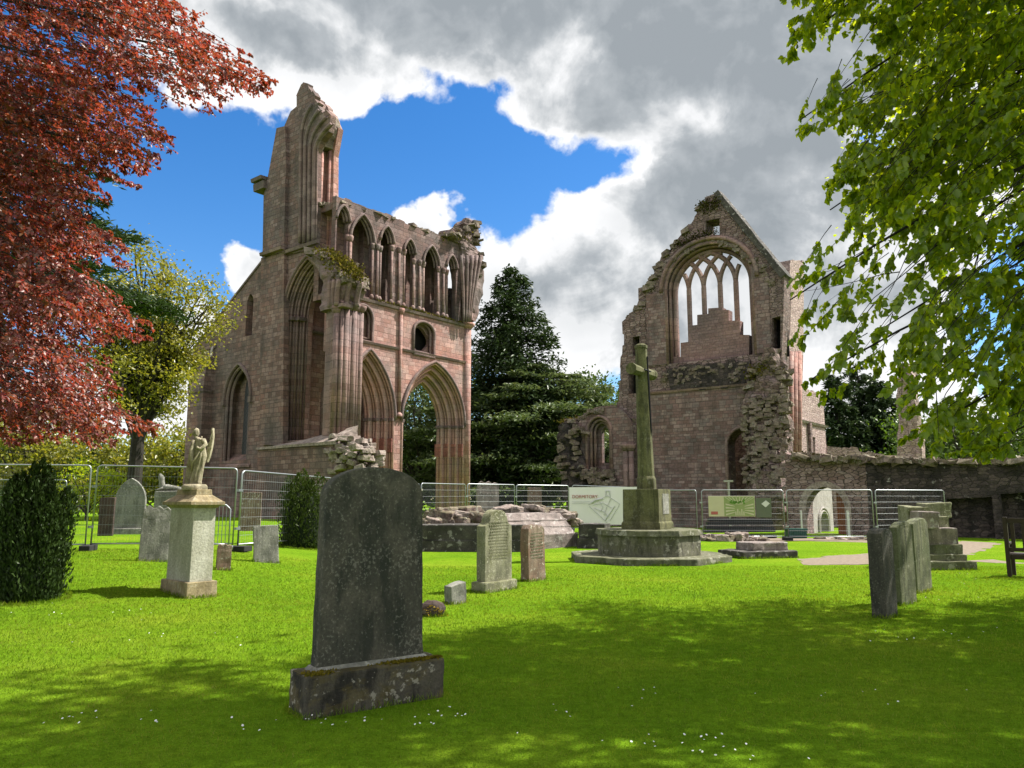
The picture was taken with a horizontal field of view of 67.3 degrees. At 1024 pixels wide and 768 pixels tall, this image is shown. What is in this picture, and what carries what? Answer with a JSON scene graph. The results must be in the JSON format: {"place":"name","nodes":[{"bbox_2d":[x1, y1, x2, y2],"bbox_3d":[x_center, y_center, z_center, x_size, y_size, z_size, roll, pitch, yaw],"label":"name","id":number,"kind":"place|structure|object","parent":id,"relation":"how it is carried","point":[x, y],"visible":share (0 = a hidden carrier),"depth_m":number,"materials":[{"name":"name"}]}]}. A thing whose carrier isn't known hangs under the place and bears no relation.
{"place":"outdoors","nodes":[
{"label":"outdoors","id":0,"kind":"place"},
{"bbox_2d":[0,501,1023,767],"bbox_3d":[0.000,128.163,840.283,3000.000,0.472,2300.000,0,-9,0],"label":"lawn","id":1,"kind":"structure","parent":0,"point":[804,549],"depth_m":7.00,"materials":[{"name":"plant"}]},
{"bbox_2d":[0,456,79,603],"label":"yew shrub","id":2,"kind":"object","parent":1,"relation":"on","point":[35,520],"visible":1,"depth_m":11.23,"materials":[{"name":"plant"}]},
{"bbox_2d":[0,464,91,544],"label":"fence panel","id":3,"kind":"object","parent":1,"relation":"on","point":[29,465],"visible":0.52,"depth_m":18.12,"materials":[{"name":"metal"}]},
{"bbox_2d":[0,408,99,490],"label":"distant tree","id":4,"kind":"object","parent":1,"relation":"on","point":[25,451],"visible":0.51,"depth_m":76.78,"materials":[{"name":"green plant"}]},
{"bbox_2d":[0,416,130,510],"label":"distant tree","id":5,"kind":"object","parent":1,"relation":"on","point":[89,461],"visible":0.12,"depth_m":84.84,"materials":[{"name":"green plant"}]},
{"bbox_2d":[56,456,126,519],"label":"bright shrub","id":6,"kind":"object","parent":1,"relation":"on","point":[100,490],"visible":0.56,"depth_m":45.63,"materials":[{"name":"green plant"}]},
{"bbox_2d":[0,89,195,325],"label":"dark cedar","id":7,"kind":"object","parent":1,"relation":"on","point":[142,303],"visible":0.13,"depth_m":29.75,"materials":[{"name":"green plant"}]},
{"bbox_2d":[97,497,115,535],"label":"gravestone","id":8,"kind":"object","parent":1,"relation":"on","point":[105,518],"visible":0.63,"depth_m":25.64,"materials":[{"name":"stone"}]},
{"bbox_2d":[57,419,176,511],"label":"distant tree","id":9,"kind":"object","parent":1,"relation":"on","point":[107,454],"visible":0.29,"depth_m":78.35,"materials":[{"name":"green plant"}]},
{"bbox_2d":[113,478,146,533],"bbox_3d":[-13.563,4.407,27.326,1.307,2.112,0.495,2,-9,-11],"label":"gravestone","id":10,"kind":"object","parent":1,"relation":"on","point":[134,498],"visible":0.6,"depth_m":27.23,"materials":[{"name":"stone"}]},
{"bbox_2d":[0,0,278,449],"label":"copper beech","id":11,"kind":"object","parent":1,"relation":"on","point":[51,397],"visible":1,"depth_m":9.98,"materials":[{"name":"red plant"}]},
{"bbox_2d":[44,223,245,484],"bbox_3d":[-19.321,-0.330,38.519,10.121,15.143,9.807,-7,-11,37],"label":"sycamore tree","id":12,"kind":"object","parent":1,"relation":"on","point":[153,372],"visible":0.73,"depth_m":37.99,"materials":[{"name":"green plant"}]},
{"bbox_2d":[122,419,185,499],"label":"distant tree","id":13,"kind":"object","parent":1,"relation":"on","point":[164,450],"visible":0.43,"depth_m":75.46,"materials":[{"name":"green plant"}]},
{"bbox_2d":[138,505,170,561],"bbox_3d":[-7.240,3.079,15.613,0.559,1.208,0.120,4,-13,-21],"label":"gravestone","id":14,"kind":"object","parent":1,"relation":"on","point":[154,535],"visible":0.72,"depth_m":15.57,"materials":[{"name":"stone"}]},
{"bbox_2d":[78,465,237,551],"bbox_3d":[-8.474,3.003,18.642,3.360,2.018,0.700,3,-9,-14],"label":"fence panel","id":15,"kind":"object","parent":1,"relation":"on","point":[91,546],"visible":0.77,"depth_m":18.52,"materials":[{"name":"metal"}]},
{"bbox_2d":[154,474,180,508],"bbox_3d":[-9.673,3.554,21.714,0.823,2.036,0.627,0,-9,0],"label":"broken monument","id":16,"kind":"object","parent":1,"relation":"on","point":[161,495],"visible":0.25,"depth_m":21.54,"materials":[{"name":"stone"}]},
{"bbox_2d":[160,489,224,598],"bbox_3d":[-5.215,2.638,12.489,1.014,1.835,0.571,-8,-12,42],"label":"statue pedestal","id":17,"kind":"object","parent":1,"relation":"on","point":[190,550],"visible":0.84,"depth_m":12.26,"materials":[{"name":"stone"}]},
{"bbox_2d":[181,428,214,489],"bbox_3d":[-5.202,1.230,12.701,0.432,1.037,0.402,0,-9,0],"label":"angel statue","id":18,"kind":"object","parent":17,"relation":"on","point":[199,456],"visible":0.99,"depth_m":12.66,"materials":[{"name":"stone"}]},
{"bbox_2d":[214,504,230,544],"bbox_3d":[-7.068,3.454,18.390,0.620,1.142,0.041,3,-9,-20],"label":"crowd barrier","id":19,"kind":"object","parent":1,"relation":"on","point":[222,525],"visible":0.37,"depth_m":18.45,"materials":[{"name":"metal"}]},
{"bbox_2d":[216,544,231,570],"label":"gravestone","id":20,"kind":"object","parent":1,"relation":"on","point":[223,556],"visible":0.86,"depth_m":15.30,"materials":[{"name":"stone"}]},
{"bbox_2d":[240,492,261,530],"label":"gravestone","id":21,"kind":"object","parent":1,"relation":"on","point":[256,501],"visible":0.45,"depth_m":29.81,"materials":[{"name":"stone"}]},
{"bbox_2d":[253,525,278,563],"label":"gravestone","id":22,"kind":"object","parent":1,"relation":"on","point":[265,544],"visible":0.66,"depth_m":17.34,"materials":[{"name":"stone"}]},
{"bbox_2d":[232,470,330,551],"bbox_3d":[-6.321,3.551,21.695,0.700,2.018,5.356,-1,-9,13],"label":"fence panel","id":23,"kind":"object","parent":1,"relation":"on","point":[238,547],"visible":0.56,"depth_m":19.65,"materials":[{"name":"metal"}]},
{"bbox_2d":[275,468,326,548],"bbox_3d":[-5.995,3.573,22.183,1.620,2.332,1.617,0,-9,0],"label":"yew shrub","id":24,"kind":"object","parent":1,"relation":"on","point":[300,512],"visible":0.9,"depth_m":21.72,"materials":[{"name":"plant"}]},
{"bbox_2d":[183,82,486,518],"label":"ruined transept","id":25,"kind":"structure","parent":1,"relation":"on","point":[351,332],"depth_m":52.86,"materials":[{"name":"stone"}]},
{"bbox_2d":[242,381,248,454],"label":"lancet window","id":26,"kind":"structure","parent":25,"relation":"in","point":[246,404],"depth_m":54.90,"materials":[{"name":"black glass"}]},
{"bbox_2d":[289,467,443,720],"bbox_3d":[-1.138,1.682,6.248,1.209,2.001,0.366,6,-11,-36],"label":"gravestone","id":27,"kind":"object","parent":1,"relation":"on","point":[367,647],"visible":0.82,"depth_m":6.16,"materials":[{"name":"stone"}]},
{"bbox_2d":[402,386,429,470],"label":"woodland tree","id":28,"kind":"object","parent":1,"relation":"on","point":[422,387],"visible":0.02,"depth_m":84.39,"materials":[{"name":"green plant"}]},
{"bbox_2d":[422,600,448,616],"bbox_3d":[-1.137,3.181,10.753,0.486,0.310,0.386,3,-9,-16],"label":"mossy boulder","id":29,"kind":"object","parent":1,"relation":"on","point":[432,607],"visible":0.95,"depth_m":10.68,"materials":[{"name":"grey stone"}]},
{"bbox_2d":[421,483,465,506],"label":"fence panel","id":30,"kind":"object","parent":1,"relation":"on","point":[434,494],"visible":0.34,"depth_m":29.18,"materials":[{"name":"metal"}]},
{"bbox_2d":[402,350,490,511],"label":"woodland tree","id":31,"kind":"object","parent":1,"relation":"on","point":[408,454],"visible":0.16,"depth_m":74.80,"materials":[{"name":"green plant"}]},
{"bbox_2d":[444,581,466,604],"bbox_3d":[-0.882,3.312,12.045,0.174,0.400,0.349,-2,1,39],"label":"stone stub","id":32,"kind":"object","parent":1,"relation":"on","point":[454,591],"visible":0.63,"depth_m":11.96,"materials":[{"name":"stone"}]},
{"bbox_2d":[422,523,525,551],"bbox_3d":[-1.261,5.043,24.815,3.531,1.052,1.636,0,-9,1],"label":"long tomb","id":33,"kind":"object","parent":1,"relation":"on","point":[453,537],"visible":0.33,"depth_m":24.09,"materials":[{"name":"black stone"}]},
{"bbox_2d":[476,481,498,511],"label":"gravestone","id":34,"kind":"object","parent":1,"relation":"on","point":[491,492],"visible":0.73,"depth_m":46.10,"materials":[{"name":"grey stone"}]},
{"bbox_2d":[466,483,514,510],"bbox_3d":[-0.896,5.184,32.083,0.700,2.018,2.992,-8,-12,42],"label":"fence panel","id":35,"kind":"object","parent":1,"relation":"on","point":[467,496],"visible":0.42,"depth_m":31.92,"materials":[{"name":"metal"}]},
{"bbox_2d":[471,510,516,593],"bbox_3d":[-0.311,3.042,13.744,0.352,1.576,0.890,-7,-11,39],"label":"gravestone","id":36,"kind":"object","parent":1,"relation":"on","point":[494,549],"visible":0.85,"depth_m":13.60,"materials":[{"name":"stone"}]},
{"bbox_2d":[11,573,997,759],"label":"daisies","id":37,"kind":"object","parent":1,"relation":"on","point":[465,713],"visible":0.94,"depth_m":5.51,"materials":[{"name":"white plant"}]},
{"bbox_2d":[434,263,578,504],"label":"tall fir","id":38,"kind":"object","parent":1,"relation":"on","point":[502,346],"visible":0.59,"depth_m":72.44,"materials":[{"name":"green plant"}]},
{"bbox_2d":[0,440,1015,508],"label":"woodland","id":39,"kind":"object","parent":1,"relation":"on","point":[428,504],"depth_m":119.47,"materials":[{"name":"green plant"}]},
{"bbox_2d":[402,360,618,503],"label":"spreading cedar","id":40,"kind":"object","parent":1,"relation":"on","point":[584,391],"visible":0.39,"depth_m":69.57,"materials":[{"name":"green plant"}]},
{"bbox_2d":[470,443,550,505],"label":"woodland tree","id":41,"kind":"object","parent":1,"relation":"on","point":[500,503],"visible":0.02,"depth_m":82.39,"materials":[{"name":"green plant"}]},
{"bbox_2d":[499,425,565,508],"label":"woodland tree","id":42,"kind":"object","parent":1,"relation":"on","point":[550,498],"visible":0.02,"depth_m":79.73,"materials":[{"name":"green plant"}]},
{"bbox_2d":[520,524,545,581],"bbox_3d":[0.414,3.388,15.258,0.221,1.190,0.561,-7,-9,39],"label":"gravestone","id":43,"kind":"object","parent":1,"relation":"on","point":[532,550],"visible":0.83,"depth_m":15.12,"materials":[{"name":"stone"}]},
{"bbox_2d":[527,487,541,504],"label":"gravestone","id":44,"kind":"object","parent":1,"relation":"on","point":[536,497],"visible":0.59,"depth_m":48.10,"materials":[{"name":"stone"}]},
{"bbox_2d":[505,512,577,548],"bbox_3d":[0.612,5.053,25.967,2.822,1.392,1.732,6,-11,-36],"label":"coped tomb","id":45,"kind":"object","parent":1,"relation":"on","point":[559,532],"visible":0.36,"depth_m":25.74,"materials":[{"name":"grey stone"}]},
{"bbox_2d":[515,484,568,510],"bbox_3d":[1.323,5.484,34.070,3.087,2.018,0.700,6,-10,-35],"label":"fence panel","id":46,"kind":"object","parent":1,"relation":"on","point":[530,490],"visible":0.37,"depth_m":34.26,"materials":[{"name":"metal"}]},
{"bbox_2d":[577,523,609,548],"bbox_3d":[2.799,5.212,25.954,1.009,1.019,1.227,-3,-9,17],"label":"tomb","id":47,"kind":"object","parent":1,"relation":"on","point":[588,536],"visible":0.48,"depth_m":25.47,"materials":[{"name":"black stone"}]},
{"bbox_2d":[571,485,617,530],"bbox_3d":[3.887,5.442,33.382,3.081,2.018,0.698,-1,-9,24],"label":"fence panel","id":48,"kind":"object","parent":1,"relation":"on","point":[595,486],"visible":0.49,"depth_m":33.74,"materials":[{"name":"metal"}]},
{"bbox_2d":[569,487,636,524],"bbox_3d":[3.951,5.246,33.148,3.141,1.592,0.095,-4,-9,23],"label":"banner","id":49,"kind":"object","parent":48,"relation":"attached to","point":[596,504],"visible":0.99,"depth_m":33.27,"materials":[{"name":"white"}]},
{"bbox_2d":[553,405,637,525],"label":"ruined chapel wall","id":50,"kind":"structure","parent":1,"relation":"on","point":[580,459],"depth_m":49.06,"materials":[{"name":"stone"}]},
{"bbox_2d":[571,364,619,462],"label":"woodland tree","id":51,"kind":"object","parent":1,"relation":"on","point":[599,381],"visible":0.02,"depth_m":78.20,"materials":[{"name":"green plant"}]},
{"bbox_2d":[571,343,731,565],"bbox_3d":[3.694,1.869,21.228,4.093,6.058,4.092,0,-9,0],"label":"memorial cross","id":52,"kind":"object","parent":1,"relation":"on","point":[646,533],"visible":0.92,"depth_m":20.40,"materials":[{"name":"grey stone"}]},
{"bbox_2d":[670,490,697,528],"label":"fence panel","id":53,"kind":"object","parent":1,"relation":"on","point":[687,507],"visible":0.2,"depth_m":31.24,"materials":[{"name":"metal"}]},
{"bbox_2d":[617,190,827,529],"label":"ruined gable","id":54,"kind":"structure","parent":1,"relation":"on","point":[731,401],"depth_m":45.53,"materials":[{"name":"stone"}]},
{"bbox_2d":[718,541,797,558],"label":"slab steps","id":55,"kind":"structure","parent":1,"relation":"on","point":[759,549],"depth_m":21.49,"materials":[{"name":"grey stone"}]},
{"bbox_2d":[821,373,873,452],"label":"dark pine","id":56,"kind":"object","parent":1,"relation":"on","point":[846,424],"visible":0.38,"depth_m":73.24,"materials":[{"name":"green plant"}]},
{"bbox_2d":[826,445,883,526],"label":"ruined low wall","id":57,"kind":"structure","parent":1,"relation":"on","point":[840,451],"depth_m":46.45,"materials":[{"name":"stone"}]},
{"bbox_2d":[832,363,895,454],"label":"dark pine","id":58,"kind":"object","parent":1,"relation":"on","point":[858,395],"visible":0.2,"depth_m":77.86,"materials":[{"name":"green plant"}]},
{"bbox_2d":[857,380,898,454],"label":"dark pine","id":59,"kind":"object","parent":1,"relation":"on","point":[883,403],"visible":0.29,"depth_m":75.60,"materials":[{"name":"green plant"}]},
{"bbox_2d":[867,528,897,618],"bbox_3d":[5.086,2.654,10.557,0.412,1.343,0.221,3,-7,-44],"label":"gravestone","id":60,"kind":"object","parent":1,"relation":"on","point":[882,580],"visible":0.75,"depth_m":10.44,"materials":[{"name":"stone"}]},
{"bbox_2d":[778,0,1023,487],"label":"lime tree","id":61,"kind":"object","parent":1,"relation":"on","point":[990,108],"visible":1,"depth_m":7.77,"materials":[{"name":"green plant"}]},
{"bbox_2d":[889,521,916,605],"bbox_3d":[6.096,2.854,12.004,0.643,1.399,0.151,3,-7,-44],"label":"gravestone","id":62,"kind":"object","parent":1,"relation":"on","point":[904,566],"visible":0.67,"depth_m":11.89,"materials":[{"name":"stone"}]},
{"bbox_2d":[784,450,1023,538],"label":"boundary wall","id":63,"kind":"structure","parent":1,"relation":"on","point":[981,499],"depth_m":34.60,"materials":[{"name":"stone"}]},
{"bbox_2d":[836,492,845,533],"bbox_3d":[15.850,5.965,36.564,0.727,2.311,0.130,-7,-11,39],"label":"door","id":64,"kind":"structure","parent":63,"relation":"in","point":[840,506],"depth_m":36.59,"materials":[{"name":"wood"}]},
{"bbox_2d":[873,489,944,528],"bbox_3d":[16.266,5.337,31.420,4.019,2.018,0.700,3,-9,-21],"label":"fence panel","id":65,"kind":"object","parent":1,"relation":"on","point":[877,519],"visible":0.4,"depth_m":31.21,"materials":[{"name":"metal"}]},
{"bbox_2d":[896,365,925,458],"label":"ruined pinnacle","id":66,"kind":"object","parent":1,"relation":"on","point":[910,449],"visible":0.36,"depth_m":51.23,"materials":[{"name":"stone"}]},
{"bbox_2d":[907,518,931,593],"bbox_3d":[7.214,3.101,13.655,0.756,1.423,0.182,3,-7,-44],"label":"gravestone","id":67,"kind":"object","parent":1,"relation":"on","point":[921,549],"visible":0.56,"depth_m":13.56,"materials":[{"name":"stone"}]},
{"bbox_2d":[860,407,992,456],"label":"woodland tree","id":68,"kind":"object","parent":1,"relation":"on","point":[890,435],"visible":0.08,"depth_m":67.65,"materials":[{"name":"green plant"}]},
{"bbox_2d":[928,527,976,569],"bbox_3d":[10.006,3.898,18.223,1.358,0.999,1.173,0,-9,0],"label":"stepped base","id":69,"kind":"object","parent":1,"relation":"on","point":[946,549],"visible":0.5,"depth_m":17.84,"materials":[{"name":"grey stone"}]},
{"bbox_2d":[897,505,928,520],"bbox_3d":[9.726,3.244,18.625,0.581,0.615,0.551,0,-9,0],"label":"carved stone","id":70,"kind":"object","parent":69,"relation":"on","point":[904,512],"visible":0.48,"depth_m":18.51,"materials":[{"name":"stone"}]},
{"bbox_2d":[910,511,939,528],"bbox_3d":[9.700,3.200,18.076,0.467,0.423,0.537,0,-9,0],"label":"carved stone","id":71,"kind":"object","parent":69,"relation":"on","point":[931,518],"visible":0.74,"depth_m":17.84,"materials":[{"name":"stone"}]},
{"bbox_2d":[939,516,948,526],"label":"carved stone","id":72,"kind":"object","parent":69,"relation":"on","point":[943,521],"visible":0.35,"depth_m":18.27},
{"bbox_2d":[916,502,951,517],"bbox_3d":[10.246,3.071,18.688,0.659,0.406,0.534,0,-9,0],"label":"carved stone","id":73,"kind":"object","parent":72,"relation":"on","point":[943,508],"visible":0.61,"depth_m":18.46,"materials":[{"name":"stone"}]},
{"bbox_2d":[921,389,1023,458],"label":"woodland tree","id":74,"kind":"object","parent":1,"relation":"on","point":[953,444],"visible":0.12,"depth_m":59.33,"materials":[{"name":"green plant"}]},
{"bbox_2d":[921,388,1023,455],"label":"woodland tree","id":75,"kind":"object","parent":1,"relation":"on","point":[1017,432],"visible":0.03,"depth_m":65.03,"materials":[{"name":"green plant"}]},
{"bbox_2d":[1002,517,1023,576],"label":"garden bench","id":76,"kind":"object","parent":1,"relation":"on","point":[1013,553],"visible":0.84,"depth_m":15.96,"materials":[{"name":"wood"}]},
{"bbox_2d":[0,0,1023,499],"label":"sky","id":77,"kind":"structure","parent":0,"point":[583,137],"materials":[{"name":"white"}]},
{"bbox_2d":[733,538,866,542],"bbox_3d":[10.858,6.291,30.828,6.974,0.056,4.445,-3,-9,18],"label":"earth strip","id":78,"kind":"object","parent":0,"point":[811,539],"visible":0.2,"depth_m":30.61,"materials":[{"name":"soil"}]},
{"bbox_2d":[711,534,728,541],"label":"loose stone","id":79,"kind":"object","parent":78,"relation":"on","point":[720,537],"visible":0.84,"depth_m":29.94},
{"bbox_2d":[731,531,748,540],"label":"loose stone","id":80,"kind":"object","parent":78,"relation":"on","point":[741,536],"visible":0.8,"depth_m":30.01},
{"bbox_2d":[703,534,776,537],"bbox_3d":[9.613,6.425,32.556,3.100,0.130,0.300,1,-9,0],"label":"plank","id":81,"kind":"object","parent":78,"relation":"on","point":[760,535],"visible":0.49,"depth_m":32.41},
{"bbox_2d":[703,529,775,532],"bbox_3d":[9.646,6.236,32.665,3.000,0.130,0.300,-1,-9,0],"label":"plank","id":82,"kind":"object","parent":81,"relation":"on","point":[734,530],"visible":0.89,"depth_m":32.52,"materials":[{"name":"wood"}]},
{"bbox_2d":[704,526,773,528],"bbox_3d":[9.683,6.131,32.762,2.900,0.130,0.300,1,-9,0],"label":"plank","id":83,"kind":"object","parent":82,"relation":"on","point":[731,527],"visible":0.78,"depth_m":32.62,"materials":[{"name":"wood"}]},
{"bbox_2d":[706,521,772,524],"bbox_3d":[9.716,5.945,32.871,2.800,0.130,0.300,-1,-9,0],"label":"plank","id":84,"kind":"object","parent":83,"relation":"on","point":[741,523],"visible":1,"depth_m":32.72,"materials":[{"name":"wood"}]},
{"bbox_2d":[707,518,771,521],"bbox_3d":[9.752,5.837,32.968,2.700,0.130,0.300,1,-9,0],"label":"plank","id":85,"kind":"object","parent":84,"relation":"on","point":[727,519],"visible":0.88,"depth_m":32.83,"materials":[{"name":"wood"}]},
{"bbox_2d":[699,490,785,536],"bbox_3d":[9.222,5.268,30.961,3.497,2.018,0.700,0,-9,0],"label":"fence panel","id":86,"kind":"object","parent":78,"relation":"on","point":[783,513],"visible":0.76,"depth_m":30.94,"materials":[{"name":"metal"}]},
{"bbox_2d":[708,496,754,515],"bbox_3d":[8.830,4.907,30.870,1.879,0.813,0.046,0,-9,0],"label":"site sign","id":87,"kind":"object","parent":86,"relation":"attached to","point":[731,505],"visible":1,"depth_m":30.86,"materials":[{"name":"green plastic"}]},
{"bbox_2d":[755,498,771,516],"bbox_3d":[10.105,4.967,30.873,0.621,0.773,0.042,0,-9,0],"label":"hazard sign","id":88,"kind":"object","parent":86,"relation":"attached to","point":[763,507],"visible":1,"depth_m":30.87,"materials":[{"name":"plastic"}]},
{"bbox_2d":[783,528,807,537],"bbox_3d":[12.036,6.336,32.620,0.840,0.400,0.580,0,-9,0],"label":"plastic crate","id":89,"kind":"object","parent":78,"relation":"on","point":[794,532],"visible":0.84,"depth_m":32.37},
{"bbox_2d":[782,489,874,540],"bbox_3d":[12.686,5.254,30.867,3.575,2.018,0.700,0,-9,3],"label":"fence panel","id":90,"kind":"object","parent":78,"relation":"on","point":[789,538],"visible":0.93,"depth_m":30.84,"materials":[{"name":"metal"}]},
{"bbox_2d":[797,541,999,564],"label":"gravel path","id":91,"kind":"structure","parent":0,"point":[969,547],"depth_m":21.56,"materials":[{"name":"gravel"}]},
{"bbox_2d":[968,559,1023,563],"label":"paved path","id":92,"kind":"structure","parent":0,"point":[993,561],"depth_m":20.16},
{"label":"loose stone","id":93,"kind":"object","parent":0,"visible":0},
{"bbox_2d":[433,509,454,522],"bbox_3d":[-2.234,4.507,26.265,0.732,0.484,0.913,1,-8,16],"label":"loose stone","id":94,"kind":"object","parent":93,"relation":"on","point":[448,515],"visible":0.6,"depth_m":25.87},
{"bbox_2d":[454,517,469,522],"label":"loose stone","id":95,"kind":"object","parent":93,"relation":"on","point":[461,520],"visible":0.3,"depth_m":26.10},
{"bbox_2d":[454,510,469,517],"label":"loose stone","id":96,"kind":"object","parent":93,"relation":"on","point":[458,513],"visible":0.52,"depth_m":26.19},
{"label":"loose stone","id":97,"kind":"object","parent":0,"visible":0},
{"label":"loose stone","id":98,"kind":"object","parent":97,"relation":"on","visible":0},
{"bbox_2d":[511,506,529,512],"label":"loose stone","id":99,"kind":"object","parent":98,"relation":"on","point":[516,509],"visible":0.48,"depth_m":27.54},
{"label":"loose stone","id":100,"kind":"object","parent":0,"visible":0},
{"bbox_2d":[549,511,570,520],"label":"loose stone","id":101,"kind":"object","parent":100,"relation":"on","point":[561,512],"visible":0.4,"depth_m":27.21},
{"bbox_2d":[562,513,575,519],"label":"loose stone","id":102,"kind":"object","parent":101,"relation":"on","point":[568,516],"visible":0.85,"depth_m":26.99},
{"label":"loose stone","id":103,"kind":"object","parent":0,"visible":0},
{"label":"loose stone","id":104,"kind":"object","parent":103,"relation":"on","visible":0},
{"bbox_2d":[521,504,544,512],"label":"loose stone","id":105,"kind":"object","parent":104,"relation":"on","point":[534,508],"visible":0.8,"depth_m":27.49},
{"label":"loose stone","id":106,"kind":"object","parent":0,"visible":0},
{"bbox_2d":[492,504,517,512],"bbox_3d":[-0.264,4.629,28.083,0.670,0.443,0.836,-15,2,-38],"label":"loose stone","id":107,"kind":"object","parent":106,"relation":"on","point":[505,508],"visible":0.49,"depth_m":27.85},
{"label":"loose stone","id":108,"kind":"object","parent":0,"visible":0},
{"bbox_2d":[456,505,484,516],"bbox_3d":[-1.521,4.536,27.101,0.866,0.572,1.080,-14,-16,40],"label":"loose stone","id":109,"kind":"object","parent":108,"relation":"on","point":[471,508],"visible":0.45,"depth_m":26.78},
{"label":"loose stone","id":110,"kind":"object","parent":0,"visible":0},
{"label":"loose stone","id":111,"kind":"object","parent":110,"relation":"on","visible":0},
{"bbox_2d":[428,507,457,518],"bbox_3d":[-2.357,4.442,26.328,0.833,0.471,0.886,8,-21,-42],"label":"loose stone","id":112,"kind":"object","parent":111,"relation":"on","point":[431,514],"visible":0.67,"depth_m":26.13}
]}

